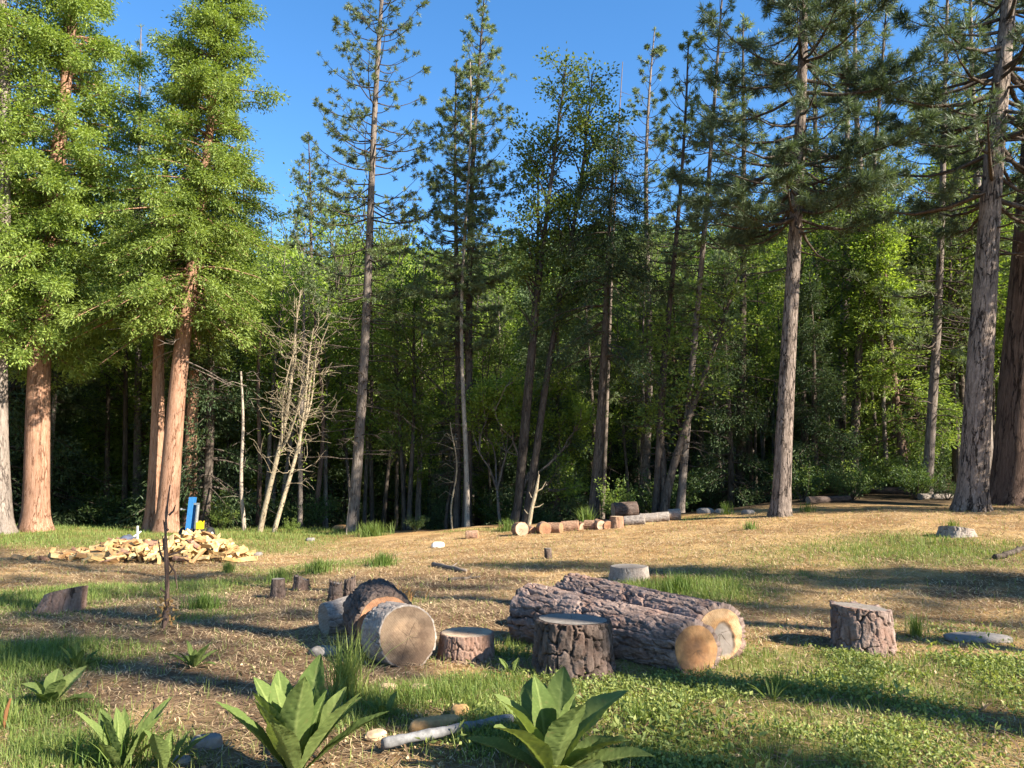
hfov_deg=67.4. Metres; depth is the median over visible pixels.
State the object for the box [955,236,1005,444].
oak tree
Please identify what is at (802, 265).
oak tree
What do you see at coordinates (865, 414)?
oak tree
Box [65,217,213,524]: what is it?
cedar tree
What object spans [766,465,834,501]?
shrub
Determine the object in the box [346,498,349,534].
leaning pole
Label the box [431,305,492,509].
oak tree
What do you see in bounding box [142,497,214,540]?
log splitter
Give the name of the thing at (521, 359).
fir tree
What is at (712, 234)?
hill woods
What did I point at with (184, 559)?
firewood piece
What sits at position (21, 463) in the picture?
fir tree
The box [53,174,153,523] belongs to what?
cedar tree
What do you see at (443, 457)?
oak tree
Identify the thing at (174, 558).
firewood piece
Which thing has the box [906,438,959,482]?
shrub
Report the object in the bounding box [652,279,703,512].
oak tree
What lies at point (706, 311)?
oak tree
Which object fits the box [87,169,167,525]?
oak tree
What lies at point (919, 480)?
shrub
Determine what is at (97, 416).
pine tree
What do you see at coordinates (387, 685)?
wood chip
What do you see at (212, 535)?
firewood piece
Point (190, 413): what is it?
cedar tree
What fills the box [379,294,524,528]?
oak tree
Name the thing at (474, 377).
pine tree
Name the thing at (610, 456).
oak tree
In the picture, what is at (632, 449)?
oak tree
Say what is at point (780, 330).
oak tree
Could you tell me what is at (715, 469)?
shrub
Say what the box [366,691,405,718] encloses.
mullein plant
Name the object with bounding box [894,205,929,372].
pine tree
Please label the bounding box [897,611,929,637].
grass tuft
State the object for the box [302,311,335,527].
bare tree
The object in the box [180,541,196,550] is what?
firewood piece
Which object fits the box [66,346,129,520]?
fir tree
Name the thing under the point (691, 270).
oak tree
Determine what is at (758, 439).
cedar tree
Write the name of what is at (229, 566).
grass tuft
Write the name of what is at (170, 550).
firewood piece
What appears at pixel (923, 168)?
oak tree
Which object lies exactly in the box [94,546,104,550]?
firewood piece
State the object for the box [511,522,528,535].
log round
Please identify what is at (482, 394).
oak tree
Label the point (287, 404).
mossy snag
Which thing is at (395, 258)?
oak tree
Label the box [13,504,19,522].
shrub
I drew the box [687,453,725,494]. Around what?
shrub
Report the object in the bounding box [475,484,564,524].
shrub
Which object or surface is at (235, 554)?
firewood piece
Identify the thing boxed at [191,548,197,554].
firewood piece
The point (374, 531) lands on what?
grass tuft
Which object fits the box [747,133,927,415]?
oak tree
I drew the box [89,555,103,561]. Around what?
firewood piece
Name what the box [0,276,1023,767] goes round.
ground
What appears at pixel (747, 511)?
stone
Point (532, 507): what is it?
broken snag
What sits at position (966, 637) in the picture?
stone
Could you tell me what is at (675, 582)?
grass tuft
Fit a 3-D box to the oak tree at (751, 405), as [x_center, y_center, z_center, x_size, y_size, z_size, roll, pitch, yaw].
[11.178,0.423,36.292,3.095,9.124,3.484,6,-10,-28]
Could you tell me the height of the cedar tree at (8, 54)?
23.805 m
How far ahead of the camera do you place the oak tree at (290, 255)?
36.98 m
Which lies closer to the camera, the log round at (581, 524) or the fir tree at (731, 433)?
the log round at (581, 524)
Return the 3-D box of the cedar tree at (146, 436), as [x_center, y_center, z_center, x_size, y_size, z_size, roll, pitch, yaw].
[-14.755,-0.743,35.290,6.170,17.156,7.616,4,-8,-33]
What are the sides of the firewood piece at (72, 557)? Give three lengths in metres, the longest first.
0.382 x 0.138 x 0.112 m
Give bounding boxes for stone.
[171,755,190,766]
[191,733,222,751]
[309,645,338,656]
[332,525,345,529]
[431,542,443,547]
[696,508,713,513]
[741,510,754,513]
[943,631,1012,643]
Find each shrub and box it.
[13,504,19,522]
[53,502,89,525]
[63,488,144,526]
[179,485,225,525]
[205,487,247,526]
[208,500,239,528]
[251,504,309,527]
[255,492,297,527]
[272,485,340,528]
[283,516,300,531]
[392,520,435,530]
[402,513,429,531]
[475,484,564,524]
[533,502,567,523]
[595,474,637,515]
[608,489,652,518]
[613,463,708,512]
[650,470,742,512]
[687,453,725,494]
[699,459,734,489]
[734,462,772,483]
[764,461,773,482]
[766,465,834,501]
[769,445,820,469]
[792,457,823,496]
[792,465,821,497]
[793,455,844,495]
[810,440,844,475]
[821,464,886,500]
[838,460,881,479]
[840,458,879,495]
[841,460,891,493]
[861,442,897,470]
[867,455,905,486]
[870,440,936,469]
[874,455,911,486]
[877,452,923,485]
[881,457,951,498]
[882,455,937,487]
[883,455,939,477]
[903,465,936,495]
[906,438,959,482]
[921,477,955,499]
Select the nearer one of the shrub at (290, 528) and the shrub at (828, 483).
the shrub at (290, 528)
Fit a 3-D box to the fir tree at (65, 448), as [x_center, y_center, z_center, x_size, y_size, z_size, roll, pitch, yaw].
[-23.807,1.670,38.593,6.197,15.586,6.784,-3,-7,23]
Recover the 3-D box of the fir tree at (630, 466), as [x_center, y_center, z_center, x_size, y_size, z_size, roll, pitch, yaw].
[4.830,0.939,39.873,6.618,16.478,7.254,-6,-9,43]
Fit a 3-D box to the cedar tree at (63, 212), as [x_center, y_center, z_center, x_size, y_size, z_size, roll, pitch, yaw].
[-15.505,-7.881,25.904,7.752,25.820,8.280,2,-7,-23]
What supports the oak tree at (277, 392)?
on the ground at (860, 504)
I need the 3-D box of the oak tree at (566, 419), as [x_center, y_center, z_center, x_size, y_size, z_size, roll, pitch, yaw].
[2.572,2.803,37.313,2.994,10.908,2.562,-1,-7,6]
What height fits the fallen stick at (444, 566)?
0.136 m
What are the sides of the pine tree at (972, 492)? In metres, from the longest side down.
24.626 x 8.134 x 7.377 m
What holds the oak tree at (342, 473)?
on the ground at (860, 504)
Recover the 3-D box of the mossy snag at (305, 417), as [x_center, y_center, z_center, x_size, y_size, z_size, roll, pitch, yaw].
[-6.725,1.116,25.397,2.712,7.675,2.858,-4,-8,32]
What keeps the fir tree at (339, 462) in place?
on the ground at (860, 504)
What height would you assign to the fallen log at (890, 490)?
0.344 m
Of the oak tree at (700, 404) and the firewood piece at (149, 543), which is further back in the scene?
the oak tree at (700, 404)
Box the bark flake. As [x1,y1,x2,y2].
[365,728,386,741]
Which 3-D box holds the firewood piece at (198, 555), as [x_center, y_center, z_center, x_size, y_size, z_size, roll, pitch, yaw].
[-6.367,3.495,15.582,0.101,0.149,0.414,31,36,-2]
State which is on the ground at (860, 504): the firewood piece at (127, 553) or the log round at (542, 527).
the log round at (542, 527)
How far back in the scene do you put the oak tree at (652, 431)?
42.31 m
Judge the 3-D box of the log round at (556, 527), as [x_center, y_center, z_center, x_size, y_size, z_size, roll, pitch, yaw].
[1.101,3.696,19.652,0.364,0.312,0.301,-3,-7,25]
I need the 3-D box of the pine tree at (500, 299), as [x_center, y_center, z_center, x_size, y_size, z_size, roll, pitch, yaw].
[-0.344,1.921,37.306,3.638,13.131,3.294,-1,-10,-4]
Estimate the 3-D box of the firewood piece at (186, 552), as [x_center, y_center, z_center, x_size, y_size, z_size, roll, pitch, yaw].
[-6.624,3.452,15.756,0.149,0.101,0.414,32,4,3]
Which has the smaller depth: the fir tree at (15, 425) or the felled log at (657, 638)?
the felled log at (657, 638)
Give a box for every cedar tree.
[0,0,86,533]
[0,0,168,532]
[28,0,292,532]
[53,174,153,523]
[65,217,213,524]
[112,224,256,526]
[113,36,217,530]
[132,219,285,527]
[142,154,259,526]
[216,263,278,524]
[286,247,379,528]
[320,278,428,525]
[362,303,441,529]
[390,267,481,529]
[461,292,529,524]
[503,270,623,519]
[531,295,592,511]
[605,233,655,486]
[629,261,691,457]
[666,276,726,467]
[719,258,771,463]
[758,245,846,456]
[764,310,834,473]
[808,207,922,461]
[822,188,962,471]
[827,353,922,453]
[898,161,1004,474]
[995,222,1013,409]
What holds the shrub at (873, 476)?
on the ground at (860, 504)
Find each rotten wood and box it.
[408,714,460,731]
[450,704,468,715]
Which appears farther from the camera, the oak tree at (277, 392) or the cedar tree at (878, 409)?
the cedar tree at (878, 409)
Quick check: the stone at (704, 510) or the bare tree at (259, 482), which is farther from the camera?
the bare tree at (259, 482)
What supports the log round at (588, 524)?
on the ground at (860, 504)
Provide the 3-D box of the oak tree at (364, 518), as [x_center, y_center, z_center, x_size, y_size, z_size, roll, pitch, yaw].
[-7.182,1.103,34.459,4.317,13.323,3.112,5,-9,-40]
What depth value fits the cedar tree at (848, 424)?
36.98 m
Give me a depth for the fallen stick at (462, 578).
11.51 m
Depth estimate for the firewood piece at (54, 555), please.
16.00 m
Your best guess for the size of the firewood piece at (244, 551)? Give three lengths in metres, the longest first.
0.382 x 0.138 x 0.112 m
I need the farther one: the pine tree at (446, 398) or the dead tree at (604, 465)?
the pine tree at (446, 398)
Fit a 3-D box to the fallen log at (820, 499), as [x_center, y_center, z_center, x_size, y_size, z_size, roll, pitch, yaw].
[9.715,3.554,23.540,1.510,0.260,0.238,2,-7,-14]
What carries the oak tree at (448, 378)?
on the ground at (860, 504)
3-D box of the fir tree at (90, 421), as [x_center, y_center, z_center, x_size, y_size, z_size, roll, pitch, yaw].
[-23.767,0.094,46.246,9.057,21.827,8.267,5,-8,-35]
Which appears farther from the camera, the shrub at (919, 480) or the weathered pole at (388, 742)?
the shrub at (919, 480)
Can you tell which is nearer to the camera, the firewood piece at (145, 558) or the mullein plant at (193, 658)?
the mullein plant at (193, 658)
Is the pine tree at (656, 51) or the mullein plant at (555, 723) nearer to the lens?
the mullein plant at (555, 723)
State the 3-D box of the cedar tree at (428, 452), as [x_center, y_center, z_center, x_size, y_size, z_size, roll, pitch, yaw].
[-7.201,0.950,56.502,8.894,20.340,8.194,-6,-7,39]
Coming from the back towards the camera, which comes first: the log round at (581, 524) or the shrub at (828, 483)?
the shrub at (828, 483)
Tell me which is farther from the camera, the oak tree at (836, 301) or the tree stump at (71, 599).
the oak tree at (836, 301)
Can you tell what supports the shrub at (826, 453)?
on the ground at (860, 504)
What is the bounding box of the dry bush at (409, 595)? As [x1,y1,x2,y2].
[398,585,428,601]
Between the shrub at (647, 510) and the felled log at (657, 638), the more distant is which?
the shrub at (647, 510)
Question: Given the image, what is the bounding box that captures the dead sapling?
[147,485,185,628]
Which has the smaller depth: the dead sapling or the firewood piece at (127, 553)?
the dead sapling
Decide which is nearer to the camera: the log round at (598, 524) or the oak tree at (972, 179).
the log round at (598, 524)
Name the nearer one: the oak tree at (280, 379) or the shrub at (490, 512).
the shrub at (490, 512)
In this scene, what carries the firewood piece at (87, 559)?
on the ground at (860, 504)
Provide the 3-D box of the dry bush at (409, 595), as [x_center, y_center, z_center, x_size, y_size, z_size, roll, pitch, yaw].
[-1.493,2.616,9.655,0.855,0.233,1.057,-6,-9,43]
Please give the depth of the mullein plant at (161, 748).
3.85 m
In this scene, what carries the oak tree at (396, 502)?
on the ground at (860, 504)
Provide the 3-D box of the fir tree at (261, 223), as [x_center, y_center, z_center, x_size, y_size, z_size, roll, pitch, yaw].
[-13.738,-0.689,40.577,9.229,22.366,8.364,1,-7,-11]
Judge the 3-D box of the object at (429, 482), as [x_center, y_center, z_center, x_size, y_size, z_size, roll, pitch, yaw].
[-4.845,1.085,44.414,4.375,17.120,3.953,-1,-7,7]
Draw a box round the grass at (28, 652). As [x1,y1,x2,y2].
[0,504,1023,767]
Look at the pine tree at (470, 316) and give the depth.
28.50 m
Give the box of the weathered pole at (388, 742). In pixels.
[381,714,513,748]
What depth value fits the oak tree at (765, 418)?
51.39 m
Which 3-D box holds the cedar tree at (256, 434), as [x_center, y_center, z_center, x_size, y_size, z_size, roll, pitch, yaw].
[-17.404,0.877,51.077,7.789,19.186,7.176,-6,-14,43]
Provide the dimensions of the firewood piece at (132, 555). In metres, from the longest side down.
0.414 x 0.149 x 0.102 m
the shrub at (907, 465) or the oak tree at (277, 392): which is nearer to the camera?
the shrub at (907, 465)
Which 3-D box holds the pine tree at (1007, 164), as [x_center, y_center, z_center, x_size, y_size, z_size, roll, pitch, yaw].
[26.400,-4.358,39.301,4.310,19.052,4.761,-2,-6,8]
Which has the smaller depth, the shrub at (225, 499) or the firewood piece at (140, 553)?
the firewood piece at (140, 553)
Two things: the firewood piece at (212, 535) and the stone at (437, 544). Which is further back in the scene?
the stone at (437, 544)
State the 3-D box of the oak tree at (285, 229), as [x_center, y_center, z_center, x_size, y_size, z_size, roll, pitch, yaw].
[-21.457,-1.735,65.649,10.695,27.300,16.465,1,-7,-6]
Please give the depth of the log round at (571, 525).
19.80 m
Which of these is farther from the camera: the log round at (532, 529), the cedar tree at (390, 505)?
the cedar tree at (390, 505)
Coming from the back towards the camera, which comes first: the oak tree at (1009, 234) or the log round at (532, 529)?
the oak tree at (1009, 234)
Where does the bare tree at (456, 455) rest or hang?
on the ground at (860, 504)
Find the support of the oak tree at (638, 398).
on the ground at (860, 504)
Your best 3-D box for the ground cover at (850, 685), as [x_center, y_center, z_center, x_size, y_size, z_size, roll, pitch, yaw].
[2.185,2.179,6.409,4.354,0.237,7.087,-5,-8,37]
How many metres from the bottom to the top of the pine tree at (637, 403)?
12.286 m
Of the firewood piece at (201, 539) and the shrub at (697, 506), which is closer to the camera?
the firewood piece at (201, 539)
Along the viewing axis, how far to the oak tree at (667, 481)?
24.52 m
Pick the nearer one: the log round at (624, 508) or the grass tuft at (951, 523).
the grass tuft at (951, 523)
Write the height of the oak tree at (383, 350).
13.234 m
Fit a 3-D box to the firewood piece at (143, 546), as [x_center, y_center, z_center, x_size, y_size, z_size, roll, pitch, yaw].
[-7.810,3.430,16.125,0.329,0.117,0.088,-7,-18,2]
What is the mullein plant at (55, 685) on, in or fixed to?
on the ground at (860, 504)
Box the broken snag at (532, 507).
[524,471,545,525]
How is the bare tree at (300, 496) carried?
on the ground at (860, 504)
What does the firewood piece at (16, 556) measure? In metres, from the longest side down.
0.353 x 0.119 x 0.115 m
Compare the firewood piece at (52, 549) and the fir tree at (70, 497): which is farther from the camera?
the fir tree at (70, 497)
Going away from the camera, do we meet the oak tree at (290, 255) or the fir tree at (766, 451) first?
the oak tree at (290, 255)
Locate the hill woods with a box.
[73,218,1012,477]
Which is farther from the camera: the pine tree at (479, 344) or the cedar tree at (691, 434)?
the cedar tree at (691, 434)
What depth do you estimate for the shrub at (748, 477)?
34.47 m
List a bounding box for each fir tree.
[8,156,142,525]
[8,170,96,525]
[8,347,67,525]
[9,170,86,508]
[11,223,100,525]
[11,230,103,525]
[16,358,89,515]
[55,225,100,522]
[66,265,131,524]
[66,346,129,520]
[94,257,256,527]
[105,193,295,527]
[213,168,321,526]
[236,252,369,528]
[253,260,323,516]
[289,239,414,529]
[328,300,436,529]
[420,392,478,529]
[479,294,574,524]
[484,263,586,517]
[498,281,605,523]
[511,125,684,518]
[563,252,654,520]
[651,312,727,489]
[685,252,776,511]
[752,424,771,465]
[755,264,865,496]
[762,260,850,480]
[863,219,959,481]
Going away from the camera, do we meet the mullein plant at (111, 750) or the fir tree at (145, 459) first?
the mullein plant at (111, 750)
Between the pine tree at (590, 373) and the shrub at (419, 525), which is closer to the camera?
the shrub at (419, 525)
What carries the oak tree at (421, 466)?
on the ground at (860, 504)
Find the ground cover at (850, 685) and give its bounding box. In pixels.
[412,584,1023,767]
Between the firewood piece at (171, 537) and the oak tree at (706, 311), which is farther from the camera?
the oak tree at (706, 311)
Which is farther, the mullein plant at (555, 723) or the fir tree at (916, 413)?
the fir tree at (916, 413)
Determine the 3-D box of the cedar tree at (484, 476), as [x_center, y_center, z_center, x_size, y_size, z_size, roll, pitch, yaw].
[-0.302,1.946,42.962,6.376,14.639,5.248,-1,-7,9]
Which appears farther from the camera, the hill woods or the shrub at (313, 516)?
the hill woods
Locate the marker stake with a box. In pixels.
[134,526,140,538]
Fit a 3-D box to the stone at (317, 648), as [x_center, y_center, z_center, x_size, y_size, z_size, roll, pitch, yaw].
[-1.548,2.213,6.338,0.253,0.088,0.190,0,-7,0]
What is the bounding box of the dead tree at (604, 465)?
[600,62,628,518]
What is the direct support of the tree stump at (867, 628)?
on the ground at (860, 504)
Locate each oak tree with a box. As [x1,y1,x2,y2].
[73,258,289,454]
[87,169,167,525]
[129,215,199,518]
[167,219,260,498]
[199,297,271,527]
[239,208,339,511]
[240,234,340,527]
[246,266,330,513]
[251,266,333,490]
[253,186,323,274]
[263,234,426,515]
[283,160,422,474]
[290,285,357,528]
[304,263,398,529]
[312,313,373,526]
[333,262,430,530]
[351,256,452,529]
[360,217,523,526]
[365,241,453,527]
[373,265,441,530]
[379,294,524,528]
[397,356,445,529]
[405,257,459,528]
[416,305,479,528]
[428,299,491,461]
[430,282,524,525]
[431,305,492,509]
[438,359,608,523]
[454,283,524,524]
[464,285,510,504]
[472,289,596,451]
[473,301,510,524]
[473,367,578,501]
[486,41,641,523]
[537,332,590,520]
[550,284,638,518]
[577,396,615,494]
[594,264,669,495]
[595,200,765,468]
[599,279,635,499]
[611,296,710,479]
[617,242,781,511]
[618,300,661,497]
[620,310,672,419]
[625,372,634,485]
[631,355,659,469]
[650,235,758,289]
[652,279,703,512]
[653,243,694,467]
[654,275,722,502]
[669,315,778,474]
[676,238,803,428]
[677,244,738,508]
[684,244,781,425]
[685,260,716,465]
[687,261,784,458]
[696,242,830,460]
[715,243,774,489]
[727,306,779,486]
[728,269,780,499]
[738,258,782,479]
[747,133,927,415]
[747,255,831,467]
[749,158,843,469]
[760,289,808,410]
[772,85,965,215]
[777,269,825,465]
[781,204,890,468]
[807,196,899,446]
[826,197,915,466]
[828,257,1010,436]
[834,256,889,458]
[896,207,956,422]
[897,162,1003,482]
[900,76,1020,477]
[900,147,1013,484]
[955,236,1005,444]
[968,215,1011,432]
[998,206,1015,300]
[1000,170,1017,300]
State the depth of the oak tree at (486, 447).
34.40 m
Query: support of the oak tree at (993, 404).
on the ground at (860, 504)
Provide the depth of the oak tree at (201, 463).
30.41 m
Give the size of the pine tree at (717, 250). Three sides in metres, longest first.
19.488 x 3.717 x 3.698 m
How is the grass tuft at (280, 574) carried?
on the ground at (860, 504)
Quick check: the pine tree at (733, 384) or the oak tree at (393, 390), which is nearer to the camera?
the oak tree at (393, 390)
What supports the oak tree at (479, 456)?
on the ground at (860, 504)
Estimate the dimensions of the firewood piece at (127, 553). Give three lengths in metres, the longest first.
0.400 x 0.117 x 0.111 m
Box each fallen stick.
[431,562,466,571]
[448,573,480,581]
[992,546,1023,559]
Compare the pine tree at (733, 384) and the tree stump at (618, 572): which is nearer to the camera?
the tree stump at (618, 572)
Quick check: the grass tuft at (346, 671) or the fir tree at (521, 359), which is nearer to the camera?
the grass tuft at (346, 671)
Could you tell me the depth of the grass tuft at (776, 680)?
5.16 m
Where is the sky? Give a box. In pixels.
[7,0,1023,261]
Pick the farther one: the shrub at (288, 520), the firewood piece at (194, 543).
the shrub at (288, 520)
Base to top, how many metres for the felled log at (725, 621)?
0.558 m
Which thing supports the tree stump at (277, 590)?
on the ground at (860, 504)
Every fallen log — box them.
[805,496,851,503]
[870,486,951,494]
[917,494,952,499]
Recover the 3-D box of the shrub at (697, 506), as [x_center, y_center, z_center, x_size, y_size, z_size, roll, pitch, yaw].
[7.430,4.448,30.337,3.461,2.077,3.304,-6,-6,41]
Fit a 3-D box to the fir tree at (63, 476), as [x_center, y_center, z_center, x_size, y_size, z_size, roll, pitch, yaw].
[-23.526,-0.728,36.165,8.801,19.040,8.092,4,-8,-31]
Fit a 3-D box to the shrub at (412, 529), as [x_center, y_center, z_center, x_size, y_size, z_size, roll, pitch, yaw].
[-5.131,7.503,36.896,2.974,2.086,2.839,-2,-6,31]
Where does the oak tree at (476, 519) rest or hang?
on the ground at (860, 504)
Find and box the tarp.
[120,534,136,539]
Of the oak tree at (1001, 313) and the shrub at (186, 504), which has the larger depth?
the oak tree at (1001, 313)
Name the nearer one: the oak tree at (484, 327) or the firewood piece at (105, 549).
the firewood piece at (105, 549)
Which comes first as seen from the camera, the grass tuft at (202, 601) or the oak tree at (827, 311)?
the grass tuft at (202, 601)
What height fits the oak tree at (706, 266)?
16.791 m
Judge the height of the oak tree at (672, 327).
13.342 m
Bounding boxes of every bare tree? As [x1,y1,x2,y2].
[219,371,264,529]
[247,317,277,527]
[291,292,310,527]
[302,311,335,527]
[435,422,475,528]
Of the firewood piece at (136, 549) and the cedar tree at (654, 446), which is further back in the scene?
the cedar tree at (654, 446)
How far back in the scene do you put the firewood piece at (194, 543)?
15.94 m
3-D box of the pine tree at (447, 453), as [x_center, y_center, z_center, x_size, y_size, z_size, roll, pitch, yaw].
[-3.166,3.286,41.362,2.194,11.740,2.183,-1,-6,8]
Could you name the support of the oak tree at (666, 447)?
on the ground at (860, 504)
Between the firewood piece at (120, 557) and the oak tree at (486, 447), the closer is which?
the firewood piece at (120, 557)
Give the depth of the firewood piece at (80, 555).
15.63 m
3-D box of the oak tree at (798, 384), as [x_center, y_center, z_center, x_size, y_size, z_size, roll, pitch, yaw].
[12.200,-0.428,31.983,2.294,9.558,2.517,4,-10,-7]
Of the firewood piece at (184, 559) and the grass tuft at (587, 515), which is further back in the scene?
the grass tuft at (587, 515)
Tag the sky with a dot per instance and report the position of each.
(618, 31)
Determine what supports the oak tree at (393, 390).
on the ground at (860, 504)
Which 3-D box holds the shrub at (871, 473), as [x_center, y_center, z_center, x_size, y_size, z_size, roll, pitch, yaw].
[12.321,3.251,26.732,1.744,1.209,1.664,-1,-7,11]
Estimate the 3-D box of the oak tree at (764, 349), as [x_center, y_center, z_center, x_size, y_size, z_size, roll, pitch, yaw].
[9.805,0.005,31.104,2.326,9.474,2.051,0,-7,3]
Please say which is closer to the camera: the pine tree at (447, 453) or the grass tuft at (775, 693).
the grass tuft at (775, 693)
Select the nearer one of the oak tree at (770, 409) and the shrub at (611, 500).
the shrub at (611, 500)
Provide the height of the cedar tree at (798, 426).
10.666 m
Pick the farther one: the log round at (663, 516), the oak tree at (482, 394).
the oak tree at (482, 394)
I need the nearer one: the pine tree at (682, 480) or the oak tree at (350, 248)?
the pine tree at (682, 480)
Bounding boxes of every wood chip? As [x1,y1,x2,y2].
[378,683,397,691]
[409,683,430,691]
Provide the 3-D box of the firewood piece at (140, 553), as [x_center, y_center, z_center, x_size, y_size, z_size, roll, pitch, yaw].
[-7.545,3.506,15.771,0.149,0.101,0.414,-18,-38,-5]
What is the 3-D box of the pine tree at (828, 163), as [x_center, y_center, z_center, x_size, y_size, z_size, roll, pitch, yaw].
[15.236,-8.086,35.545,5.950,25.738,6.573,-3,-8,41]
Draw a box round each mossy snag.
[250,270,333,531]
[267,304,367,531]
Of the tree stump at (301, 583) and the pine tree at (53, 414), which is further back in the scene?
the pine tree at (53, 414)
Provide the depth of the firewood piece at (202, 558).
15.44 m
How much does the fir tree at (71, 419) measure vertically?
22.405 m
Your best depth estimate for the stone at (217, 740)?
4.19 m
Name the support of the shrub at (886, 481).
on the ground at (860, 504)
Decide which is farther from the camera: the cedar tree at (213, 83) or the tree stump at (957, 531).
the cedar tree at (213, 83)
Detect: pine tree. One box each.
[22,222,100,504]
[79,225,143,523]
[80,269,113,525]
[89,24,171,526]
[276,132,348,505]
[282,0,450,531]
[313,259,330,282]
[395,0,536,527]
[404,59,507,528]
[426,288,497,479]
[430,58,498,526]
[431,378,453,522]
[472,291,492,525]
[476,293,531,509]
[569,261,618,518]
[600,27,698,512]
[609,254,678,508]
[622,30,722,512]
[648,0,767,512]
[663,0,955,516]
[671,280,722,471]
[700,11,786,506]
[714,240,724,269]
[722,272,750,465]
[761,6,887,465]
[775,0,904,480]
[796,259,850,453]
[804,0,924,466]
[806,0,937,486]
[844,0,1023,511]
[870,0,1002,493]
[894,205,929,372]
[901,0,1022,476]
[935,0,1023,505]
[995,230,1011,416]
[1000,127,1020,281]
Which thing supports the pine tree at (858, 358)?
on the ground at (860, 504)
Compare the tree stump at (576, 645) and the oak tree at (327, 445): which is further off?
the oak tree at (327, 445)
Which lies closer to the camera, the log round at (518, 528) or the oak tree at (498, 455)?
the log round at (518, 528)
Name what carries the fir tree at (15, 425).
on the ground at (860, 504)
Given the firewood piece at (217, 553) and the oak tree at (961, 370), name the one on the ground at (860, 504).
the oak tree at (961, 370)
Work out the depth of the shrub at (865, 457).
30.97 m
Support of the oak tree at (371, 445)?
on the ground at (860, 504)
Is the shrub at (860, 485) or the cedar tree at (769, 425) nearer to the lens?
the shrub at (860, 485)
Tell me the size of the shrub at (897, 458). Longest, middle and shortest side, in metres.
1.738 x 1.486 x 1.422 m
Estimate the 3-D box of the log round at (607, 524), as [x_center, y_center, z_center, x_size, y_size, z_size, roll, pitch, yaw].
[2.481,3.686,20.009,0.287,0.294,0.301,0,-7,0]
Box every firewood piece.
[10,554,25,559]
[34,555,49,560]
[47,547,55,557]
[49,553,72,557]
[58,553,70,558]
[69,552,81,559]
[75,552,86,557]
[82,553,102,562]
[87,552,109,556]
[89,544,100,549]
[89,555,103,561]
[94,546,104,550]
[100,557,118,563]
[102,538,114,552]
[105,555,124,559]
[108,547,119,559]
[109,550,127,556]
[119,548,131,555]
[127,547,140,559]
[132,538,139,545]
[132,544,147,550]
[134,546,142,561]
[137,549,145,557]
[143,554,156,560]
[145,541,157,545]
[157,553,160,564]
[161,548,172,554]
[169,534,175,545]
[171,545,187,553]
[172,555,190,560]
[176,535,186,541]
[178,557,190,562]
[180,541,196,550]
[183,549,190,555]
[187,538,200,549]
[190,548,205,563]
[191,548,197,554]
[193,537,207,542]
[197,556,209,560]
[199,544,214,547]
[201,531,217,538]
[208,550,226,556]
[213,541,219,555]
[219,548,232,560]
[221,544,237,552]
[222,538,232,544]
[223,556,240,561]
[227,552,239,556]
[233,548,247,553]
[238,556,257,561]
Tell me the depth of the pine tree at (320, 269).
56.43 m
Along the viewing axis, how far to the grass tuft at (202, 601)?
9.18 m
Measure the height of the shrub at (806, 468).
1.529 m
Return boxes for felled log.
[507,582,721,672]
[553,573,745,660]
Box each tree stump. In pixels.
[33,585,87,613]
[269,578,285,598]
[292,574,310,590]
[327,579,342,600]
[343,576,355,596]
[437,627,494,663]
[531,613,616,682]
[544,548,551,558]
[607,564,649,581]
[829,600,896,656]
[936,526,977,537]
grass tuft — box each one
[27,697,187,767]
[177,590,230,610]
[217,560,235,572]
[256,565,304,584]
[288,622,405,705]
[296,553,340,574]
[350,518,399,537]
[365,550,399,567]
[496,518,518,531]
[574,504,604,521]
[623,696,655,725]
[647,568,705,594]
[718,501,734,514]
[742,520,758,529]
[747,678,794,702]
[758,663,796,697]
[799,500,815,511]
[864,690,893,705]
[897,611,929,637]
[942,518,964,526]
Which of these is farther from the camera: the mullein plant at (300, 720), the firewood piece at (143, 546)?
the firewood piece at (143, 546)
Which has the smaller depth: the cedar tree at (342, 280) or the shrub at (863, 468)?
the shrub at (863, 468)
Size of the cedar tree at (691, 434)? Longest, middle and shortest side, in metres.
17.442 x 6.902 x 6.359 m
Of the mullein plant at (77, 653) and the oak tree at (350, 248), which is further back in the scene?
the oak tree at (350, 248)
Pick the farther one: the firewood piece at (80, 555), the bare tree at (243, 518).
the bare tree at (243, 518)
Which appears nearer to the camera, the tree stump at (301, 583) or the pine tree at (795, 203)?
the tree stump at (301, 583)
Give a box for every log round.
[318,596,347,634]
[342,578,411,652]
[361,601,436,666]
[465,530,478,538]
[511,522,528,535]
[528,525,537,533]
[536,521,550,533]
[548,522,562,532]
[561,520,578,531]
[579,521,584,529]
[583,520,594,529]
[594,519,604,529]
[603,520,611,528]
[610,516,623,528]
[611,501,638,515]
[623,514,645,525]
[639,513,658,521]
[655,512,669,521]
[667,509,680,519]
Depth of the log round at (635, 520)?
20.27 m
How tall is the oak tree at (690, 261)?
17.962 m
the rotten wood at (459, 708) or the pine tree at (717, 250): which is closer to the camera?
the rotten wood at (459, 708)
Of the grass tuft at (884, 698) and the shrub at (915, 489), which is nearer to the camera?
the grass tuft at (884, 698)
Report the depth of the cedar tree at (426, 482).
47.72 m
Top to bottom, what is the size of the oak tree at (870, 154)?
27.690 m
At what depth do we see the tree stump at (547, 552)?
13.77 m
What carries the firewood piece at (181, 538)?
on the firewood piece
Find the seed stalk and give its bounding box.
[2,698,11,728]
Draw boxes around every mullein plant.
[21,666,93,705]
[57,642,104,668]
[73,696,172,767]
[142,728,209,767]
[169,640,216,667]
[216,654,388,767]
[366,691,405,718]
[464,666,653,767]
[499,658,527,674]
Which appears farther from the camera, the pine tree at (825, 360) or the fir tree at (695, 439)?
the fir tree at (695, 439)

